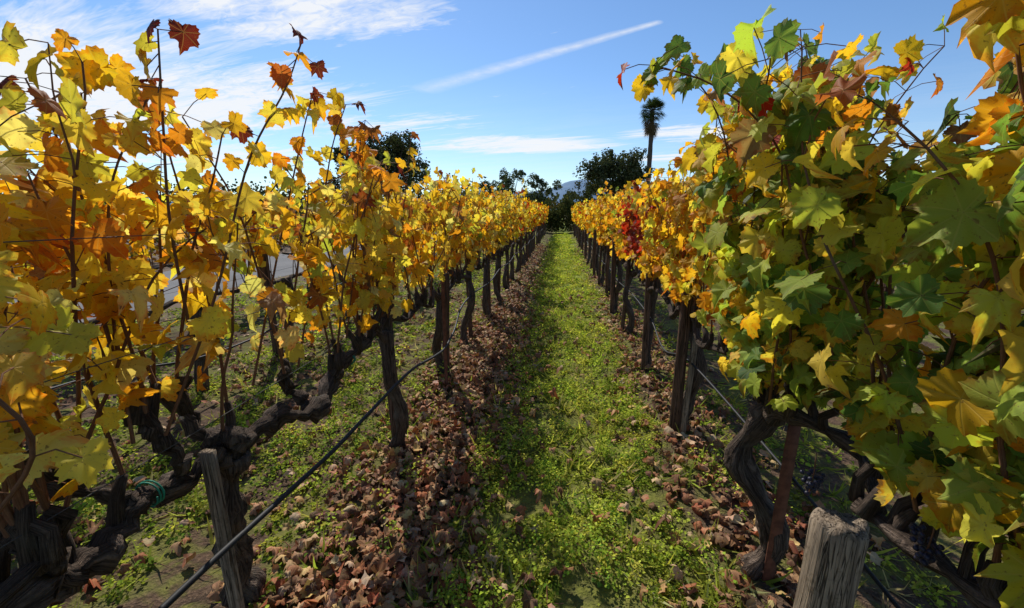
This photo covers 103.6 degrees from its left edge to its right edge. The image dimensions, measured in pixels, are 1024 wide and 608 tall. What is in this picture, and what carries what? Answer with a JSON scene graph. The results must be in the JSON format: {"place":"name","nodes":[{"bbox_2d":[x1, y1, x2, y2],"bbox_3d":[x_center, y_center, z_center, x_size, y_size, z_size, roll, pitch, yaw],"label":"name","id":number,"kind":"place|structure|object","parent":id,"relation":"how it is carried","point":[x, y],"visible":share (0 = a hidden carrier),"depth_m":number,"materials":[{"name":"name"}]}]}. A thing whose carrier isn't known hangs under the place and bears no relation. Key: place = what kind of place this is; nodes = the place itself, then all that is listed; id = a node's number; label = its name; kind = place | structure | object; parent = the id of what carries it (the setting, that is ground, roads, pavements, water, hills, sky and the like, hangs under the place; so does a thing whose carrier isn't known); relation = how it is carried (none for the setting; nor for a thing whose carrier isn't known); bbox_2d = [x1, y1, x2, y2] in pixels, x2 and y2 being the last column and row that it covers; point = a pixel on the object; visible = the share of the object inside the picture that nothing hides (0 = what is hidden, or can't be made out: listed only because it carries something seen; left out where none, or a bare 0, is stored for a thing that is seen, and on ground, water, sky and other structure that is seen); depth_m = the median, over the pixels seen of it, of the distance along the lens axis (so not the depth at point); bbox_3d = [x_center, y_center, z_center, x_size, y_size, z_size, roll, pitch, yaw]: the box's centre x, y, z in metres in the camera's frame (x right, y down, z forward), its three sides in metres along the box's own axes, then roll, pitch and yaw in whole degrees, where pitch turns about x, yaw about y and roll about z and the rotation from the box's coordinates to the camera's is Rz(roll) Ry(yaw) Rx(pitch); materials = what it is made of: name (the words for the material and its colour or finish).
{"place":"outdoors","nodes":[
{"label":"outdoors","id":0,"kind":"place"},
{"bbox_2d":[7,231,437,322],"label":"road","id":1,"kind":"structure","parent":0,"point":[284,262],"depth_m":10.58,"materials":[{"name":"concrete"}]},
{"bbox_2d":[170,179,633,209],"bbox_3d":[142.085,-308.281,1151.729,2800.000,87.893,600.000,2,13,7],"label":"hills","id":2,"kind":"structure","parent":0,"point":[570,185],"depth_m":1008.50,"materials":[{"name":"blue"}]},
{"bbox_2d":[0,0,1013,201],"label":"sky","id":3,"kind":"structure","parent":0,"point":[486,86],"materials":[{"name":"blue"}]},
{"bbox_2d":[0,216,1023,607],"bbox_3d":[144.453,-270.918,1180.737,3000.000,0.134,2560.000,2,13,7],"label":"ground","id":4,"kind":"structure","parent":0,"point":[162,584],"depth_m":2.52,"materials":[{"name":"green plant"}]},
{"bbox_2d":[0,86,109,607],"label":"grape vine","id":5,"kind":"object","parent":4,"relation":"on","point":[42,332],"visible":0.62,"depth_m":0.80,"materials":[{"name":"yellow plant"}]},
{"bbox_2d":[41,202,338,278],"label":"roadside shrubs","id":6,"kind":"object","parent":4,"relation":"on","point":[156,240],"visible":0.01,"depth_m":13.47,"materials":[{"name":"green plant"}]},
{"bbox_2d":[0,21,406,607],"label":"grape vine","id":7,"kind":"object","parent":4,"relation":"on","point":[41,210],"visible":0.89,"depth_m":1.17,"materials":[{"name":"yellow plant"}]},
{"bbox_2d":[0,289,113,512],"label":"vine shoot","id":8,"kind":"object","parent":7,"relation":"attached to","point":[22,396],"visible":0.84,"depth_m":0.69,"materials":[{"name":"plant"}]},
{"bbox_2d":[135,480,164,507],"bbox_3d":[-1.120,0.585,1.245,0.086,0.085,0.028,2,13,7],"label":"plastic tie","id":9,"kind":"object","parent":7,"relation":"attached to","point":[158,501],"visible":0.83,"depth_m":1.24,"materials":[{"name":"green plastic"}]},
{"bbox_2d":[60,19,420,443],"bbox_3d":[-0.754,-0.403,1.830,0.417,1.266,1.803,3,13,15],"label":"vine shoot","id":10,"kind":"object","parent":7,"relation":"attached to","point":[130,142],"visible":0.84,"depth_m":1.15,"materials":[{"name":"plant"}]},
{"bbox_2d":[0,177,436,347],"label":"vineyard row","id":11,"kind":"object","parent":4,"relation":"on","point":[146,252],"depth_m":5.71,"materials":[{"name":"yellow plant"}]},
{"bbox_2d":[199,449,244,607],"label":"wooden stake","id":12,"kind":"object","parent":4,"relation":"on","point":[218,508],"visible":0.98,"depth_m":1.40,"materials":[{"name":"grey wood"}]},
{"bbox_2d":[0,147,479,465],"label":"vineyard row","id":13,"kind":"object","parent":4,"relation":"on","point":[255,235],"visible":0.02,"depth_m":3.93,"materials":[{"name":"yellow plant"}]},
{"bbox_2d":[70,215,346,293],"bbox_3d":[-1.573,-2.705,13.315,0.042,0.613,30.600,2,13,7],"label":"trellis wire","id":14,"kind":"object","parent":13,"relation":"attached to","point":[241,278],"depth_m":4.32,"materials":[{"name":"grey metal"}]},
{"bbox_2d":[0,173,516,215],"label":"distant trees","id":15,"kind":"object","parent":4,"relation":"on","point":[261,191],"visible":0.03,"depth_m":113.64,"materials":[{"name":"green plant"}]},
{"bbox_2d":[261,253,278,357],"bbox_3d":[-2.673,0.056,4.473,0.084,1.379,0.085,2,13,7],"label":"wooden post","id":16,"kind":"object","parent":4,"relation":"on","point":[265,270],"visible":0.27,"depth_m":4.39,"materials":[{"name":"brown wood"}]},
{"bbox_2d":[271,140,432,448],"bbox_3d":[-0.867,0.058,2.641,0.659,2.138,1.572,-2,13,-7],"label":"grape vine","id":17,"kind":"object","parent":4,"relation":"on","point":[390,211],"visible":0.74,"depth_m":2.31,"materials":[{"name":"yellow plant"}]},
{"bbox_2d":[321,146,382,189],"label":"oak tree","id":18,"kind":"object","parent":4,"relation":"on","point":[337,151],"visible":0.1,"depth_m":42.31,"materials":[{"name":"green plant"}]},
{"bbox_2d":[152,195,611,228],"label":"hedge","id":19,"kind":"object","parent":4,"relation":"on","point":[549,204],"depth_m":34.97,"materials":[{"name":"green plant"}]},
{"bbox_2d":[375,278,398,436],"bbox_3d":[-0.836,0.460,2.780,0.122,1.353,0.084,2,13,7],"label":"wooden post","id":20,"kind":"object","parent":4,"relation":"on","point":[392,421],"visible":0.14,"depth_m":2.80,"materials":[{"name":"brown wood"}]},
{"bbox_2d":[353,129,430,192],"bbox_3d":[-12.119,-12.642,41.267,7.100,9.980,9.737,-4,14,-16],"label":"oak tree","id":21,"kind":"object","parent":4,"relation":"on","point":[395,146],"visible":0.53,"depth_m":39.04,"materials":[{"name":"green plant"}]},
{"bbox_2d":[385,164,480,372],"bbox_3d":[-0.647,-0.230,3.917,0.697,2.127,1.710,-1,13,-3],"label":"grape vine","id":22,"kind":"object","parent":4,"relation":"on","point":[452,237],"visible":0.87,"depth_m":3.48,"materials":[{"name":"yellow plant"}]},
{"bbox_2d":[88,330,777,607],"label":"twigs","id":23,"kind":"object","parent":4,"relation":"on","point":[453,493],"visible":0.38,"depth_m":2.26,"materials":[{"name":"wood"}]},
{"bbox_2d":[441,275,447,383],"bbox_3d":[-0.609,0.332,3.675,0.030,1.200,0.018,2,13,7],"label":"steel stake","id":24,"kind":"object","parent":4,"relation":"on","point":[444,329],"visible":0.8,"depth_m":3.64,"materials":[{"name":"brown metal"}]},
{"bbox_2d":[442,272,449,373],"bbox_3d":[-0.652,0.272,3.986,0.107,1.177,0.071,2,13,7],"label":"wooden post","id":25,"kind":"object","parent":4,"relation":"on","point":[447,290],"visible":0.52,"depth_m":3.92,"materials":[{"name":"brown wood"}]},
{"bbox_2d":[17,242,885,607],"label":"fallen leaves","id":26,"kind":"object","parent":4,"relation":"on","point":[365,590],"visible":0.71,"depth_m":2.40,"materials":[{"name":"brown plant"}]},
{"bbox_2d":[16,300,897,607],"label":"soil clods","id":27,"kind":"object","parent":4,"relation":"on","point":[508,440],"visible":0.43,"depth_m":2.66,"materials":[{"name":"brown soil"}]},
{"bbox_2d":[465,258,472,337],"bbox_3d":[-0.549,-0.088,5.153,0.092,1.354,0.059,2,13,7],"label":"wooden post","id":28,"kind":"object","parent":4,"relation":"on","point":[470,327],"visible":0.26,"depth_m":5.20,"materials":[{"name":"brown wood"}]},
{"bbox_2d":[443,168,508,343],"bbox_3d":[-0.504,-0.516,4.992,0.872,2.199,1.936,2,13,7],"label":"grape vine","id":29,"kind":"object","parent":4,"relation":"on","point":[471,254],"visible":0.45,"depth_m":4.86,"materials":[{"name":"yellow plant"}]},
{"bbox_2d":[465,179,497,199],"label":"olive tree","id":30,"kind":"object","parent":4,"relation":"on","point":[488,186],"visible":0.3,"depth_m":46.46,"materials":[{"name":"green plant"}]},
{"bbox_2d":[485,249,490,312],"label":"wooden post","id":31,"kind":"object","parent":4,"relation":"on","point":[489,299],"visible":0.34,"depth_m":6.30,"materials":[{"name":"brown wood"}]},
{"bbox_2d":[158,228,542,607],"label":"drip hose","id":32,"kind":"object","parent":31,"relation":"attached to","point":[190,581],"visible":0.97,"depth_m":1.46,"materials":[{"name":"black plastic"}]},
{"bbox_2d":[468,185,526,316],"bbox_3d":[-0.364,-0.752,6.204,0.854,2.142,1.762,6,14,23],"label":"grape vine","id":33,"kind":"object","parent":4,"relation":"on","point":[492,233],"visible":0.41,"depth_m":6.07,"materials":[{"name":"yellow plant"}]},
{"bbox_2d":[498,243,500,292],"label":"wooden post","id":34,"kind":"object","parent":4,"relation":"on","point":[499,281],"visible":0.26,"depth_m":7.48,"materials":[{"name":"brown wood"}]},
{"bbox_2d":[486,178,527,301],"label":"grape vine","id":35,"kind":"object","parent":4,"relation":"on","point":[507,212],"visible":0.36,"depth_m":7.18,"materials":[{"name":"yellow plant"}]},
{"bbox_2d":[510,237,513,278],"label":"wooden post","id":36,"kind":"object","parent":4,"relation":"on","point":[512,241],"visible":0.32,"depth_m":9.75,"materials":[{"name":"brown wood"}]},
{"bbox_2d":[502,191,526,288],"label":"grape vine","id":37,"kind":"object","parent":4,"relation":"on","point":[506,267],"visible":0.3,"depth_m":8.48,"materials":[{"name":"yellow plant"}]},
{"bbox_2d":[495,167,534,203],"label":"olive tree","id":38,"kind":"object","parent":4,"relation":"on","point":[507,180],"visible":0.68,"depth_m":43.85,"materials":[{"name":"green plant"}]},
{"bbox_2d":[519,233,521,271],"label":"wooden post","id":39,"kind":"object","parent":4,"relation":"on","point":[520,248],"visible":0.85,"depth_m":10.91,"materials":[{"name":"brown wood"}]},
{"bbox_2d":[525,232,527,260],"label":"wooden post","id":40,"kind":"object","parent":4,"relation":"on","point":[526,243],"visible":0.54,"depth_m":13.26,"materials":[{"name":"brown wood"}]},
{"bbox_2d":[505,194,549,279],"bbox_3d":[1.065,-3.693,18.886,0.968,2.176,20.730,2,13,7],"label":"vineyard row","id":41,"kind":"object","parent":4,"relation":"on","point":[536,216],"visible":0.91,"depth_m":13.13,"materials":[{"name":"yellow plant"}]},
{"bbox_2d":[0,218,512,547],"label":"trellis wire","id":42,"kind":"object","parent":41,"relation":"attached to","point":[145,349],"visible":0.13,"depth_m":1.05,"materials":[{"name":"grey metal"}]},
{"bbox_2d":[520,172,562,205],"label":"olive tree","id":43,"kind":"object","parent":4,"relation":"on","point":[542,187],"visible":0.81,"depth_m":44.78,"materials":[{"name":"green plant"}]},
{"bbox_2d":[544,194,576,232],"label":"hedge","id":44,"kind":"object","parent":4,"relation":"on","point":[556,216],"visible":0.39,"depth_m":30.13,"materials":[{"name":"green plant"}]},
{"bbox_2d":[578,227,579,246],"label":"wooden post","id":45,"kind":"object","parent":4,"relation":"on","point":[579,238],"visible":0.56,"depth_m":18.05,"materials":[{"name":"brown wood"}]},
{"bbox_2d":[582,230,583,252],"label":"wooden post","id":46,"kind":"object","parent":4,"relation":"on","point":[582,240],"visible":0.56,"depth_m":15.71,"materials":[{"name":"brown wood"}]},
{"bbox_2d":[584,228,586,259],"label":"wooden post","id":47,"kind":"object","parent":4,"relation":"on","point":[585,244],"visible":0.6,"depth_m":13.39,"materials":[{"name":"brown wood"}]},
{"bbox_2d":[571,198,601,276],"bbox_3d":[3.146,-3.636,18.640,0.896,2.167,19.602,2,13,7],"label":"vineyard row","id":48,"kind":"object","parent":4,"relation":"on","point":[582,218],"visible":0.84,"depth_m":12.26,"materials":[{"name":"yellow plant"}]},
{"bbox_2d":[633,231,1014,539],"bbox_3d":[2.498,-2.596,12.841,0.042,0.613,30.600,2,13,7],"label":"trellis wire","id":49,"kind":"object","parent":48,"relation":"attached to","point":[846,418],"visible":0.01,"depth_m":1.11,"materials":[{"name":"grey metal"}]},
{"bbox_2d":[593,230,596,277],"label":"wooden post","id":50,"kind":"object","parent":4,"relation":"on","point":[594,254],"visible":0.87,"depth_m":9.87,"materials":[{"name":"brown wood"}]},
{"bbox_2d":[598,245,601,284],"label":"wooden post","id":51,"kind":"object","parent":4,"relation":"on","point":[600,261],"visible":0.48,"depth_m":8.75,"materials":[{"name":"brown wood"}]},
{"bbox_2d":[523,185,683,208],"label":"distant trees","id":52,"kind":"object","parent":4,"relation":"on","point":[556,197],"depth_m":123.61,"materials":[{"name":"green plant"}]},
{"bbox_2d":[591,192,617,284],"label":"grape vine","id":53,"kind":"object","parent":4,"relation":"on","point":[602,278],"visible":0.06,"depth_m":8.74,"materials":[{"name":"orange plant"}]},
{"bbox_2d":[605,236,610,296],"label":"wooden post","id":54,"kind":"object","parent":4,"relation":"on","point":[607,271],"visible":0.62,"depth_m":7.57,"materials":[{"name":"brown wood"}]},
{"bbox_2d":[565,147,654,202],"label":"oak tree","id":55,"kind":"object","parent":4,"relation":"on","point":[620,171],"visible":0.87,"depth_m":40.27,"materials":[{"name":"green plant"}]},
{"bbox_2d":[589,188,630,296],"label":"grape vine","id":56,"kind":"object","parent":4,"relation":"on","point":[602,240],"visible":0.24,"depth_m":7.66,"materials":[{"name":"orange plant"}]},
{"bbox_2d":[592,181,631,311],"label":"grape vine","id":57,"kind":"object","parent":4,"relation":"on","point":[611,210],"visible":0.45,"depth_m":6.39,"materials":[{"name":"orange plant"}]},
{"bbox_2d":[610,241,616,312],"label":"wooden post","id":58,"kind":"object","parent":4,"relation":"on","point":[613,280],"visible":0.81,"depth_m":6.40,"materials":[{"name":"brown wood"}]},
{"bbox_2d":[620,255,630,332],"bbox_3d":[1.485,-0.101,5.272,0.088,1.324,0.054,2,13,7],"label":"wooden post","id":59,"kind":"object","parent":4,"relation":"on","point":[628,266],"visible":0.56,"depth_m":5.21,"materials":[{"name":"brown wood"}]},
{"bbox_2d":[607,178,654,332],"bbox_3d":[1.636,-0.563,5.273,0.865,2.177,1.626,2,13,7],"label":"grape vine","id":60,"kind":"object","parent":4,"relation":"on","point":[624,224],"visible":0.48,"depth_m":5.14,"materials":[{"name":"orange plant"}]},
{"bbox_2d":[641,260,650,370],"bbox_3d":[1.359,0.177,4.071,0.091,1.324,0.066,2,13,7],"label":"wooden post","id":61,"kind":"object","parent":4,"relation":"on","point":[645,336],"visible":0.59,"depth_m":4.06,"materials":[{"name":"brown wood"}]},
{"bbox_2d":[587,242,900,607],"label":"drip hose","id":62,"kind":"object","parent":61,"relation":"attached to","point":[876,580],"visible":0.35,"depth_m":1.82,"materials":[{"name":"black plastic"}]},
{"bbox_2d":[640,96,664,182],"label":"palm tree","id":63,"kind":"object","parent":4,"relation":"on","point":[650,124],"visible":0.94,"depth_m":53.70,"materials":[{"name":"green plant"}]},
{"bbox_2d":[626,167,688,366],"bbox_3d":[1.407,-0.219,3.975,0.760,2.077,1.684,2,13,7],"label":"grape vine","id":64,"kind":"object","parent":4,"relation":"on","point":[648,247],"visible":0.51,"depth_m":3.70,"materials":[{"name":"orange plant"}]},
{"bbox_2d":[669,280,694,431],"bbox_3d":[1.198,0.457,2.874,0.078,1.317,0.078,2,13,7],"label":"wooden post","id":65,"kind":"object","parent":4,"relation":"on","point":[680,364],"visible":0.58,"depth_m":2.84,"materials":[{"name":"brown wood"}]},
{"bbox_2d":[636,157,732,431],"bbox_3d":[1.217,-0.028,2.978,0.569,2.153,1.472,2,13,7],"label":"grape vine","id":66,"kind":"object","parent":4,"relation":"on","point":[681,269],"visible":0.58,"depth_m":2.79,"materials":[{"name":"yellow plant"}]},
{"bbox_2d":[680,294,699,432],"bbox_3d":[1.246,0.519,2.820,0.073,1.220,0.022,2,13,7],"label":"wooden stake","id":67,"kind":"object","parent":4,"relation":"on","point":[688,388],"visible":0.56,"depth_m":2.82,"materials":[{"name":"brown wood"}]},
{"bbox_2d":[762,424,800,580],"bbox_3d":[1.144,0.912,1.739,0.048,0.940,0.029,2,13,7],"label":"steel stake","id":68,"kind":"object","parent":4,"relation":"on","point":[785,476],"visible":0.77,"depth_m":1.70,"materials":[{"name":"brown metal"}]},
{"bbox_2d":[617,4,1023,580],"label":"grape vine","id":69,"kind":"object","parent":4,"relation":"on","point":[771,344],"visible":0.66,"depth_m":1.34,"materials":[{"name":"green plant"}]},
{"bbox_2d":[908,522,945,565],"bbox_3d":[1.002,0.557,0.969,0.062,0.162,0.074,2,13,7],"label":"grape cluster","id":70,"kind":"object","parent":69,"relation":"attached to","point":[923,556],"visible":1,"depth_m":0.97,"materials":[{"name":"food"}]},
{"bbox_2d":[793,507,869,607],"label":"log post","id":71,"kind":"object","parent":4,"relation":"on","point":[835,551],"visible":0.99,"depth_m":1.24,"materials":[{"name":"grey wood"}]},
{"bbox_2d":[683,199,994,284],"bbox_3d":[4.492,-2.282,12.779,0.954,2.174,30.740,2,13,7],"label":"vineyard row","id":72,"kind":"object","parent":4,"relation":"on","point":[957,265],"depth_m":2.90,"materials":[{"name":"green plant"}]},
{"bbox_2d":[745,0,1023,607],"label":"grape vine","id":73,"kind":"object","parent":4,"relation":"on","point":[974,495],"visible":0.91,"depth_m":0.87,"materials":[{"name":"green plant"}]},
{"bbox_2d":[800,453,825,495],"bbox_3d":[1.015,0.573,1.351,0.065,0.166,0.061,-1,13,-6],"label":"grape cluster","id":74,"kind":"object","parent":73,"relation":"attached to","point":[813,487],"visible":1,"depth_m":1.35,"materials":[{"name":"food"}]},
{"bbox_2d":[971,556,1001,585],"bbox_3d":[1.072,0.633,0.902,0.060,0.160,0.061,-13,18,-43],"label":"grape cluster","id":75,"kind":"object","parent":73,"relation":"attached to","point":[973,577],"visible":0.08,"depth_m":0.91,"materials":[{"name":"food"}]},
{"bbox_2d":[875,283,894,374],"bbox_3d":[3.433,0.220,3.764,0.084,1.379,0.085,2,13,7],"label":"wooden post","id":76,"kind":"object","parent":4,"relation":"on","point":[886,290],"visible":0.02,"depth_m":3.67,"materials":[{"name":"brown wood"}]},
{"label":"wooden post","id":77,"kind":"object","parent":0,"visible":0},
{"bbox_2d":[43,254,436,392],"bbox_3d":[-1.611,-1.812,12.879,0.068,0.300,24.157,2,13,6],"label":"drip hose","id":78,"kind":"object","parent":77,"relation":"attached to","point":[157,365],"visible":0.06,"depth_m":3.26,"materials":[{"name":"black plastic"}]}
]}

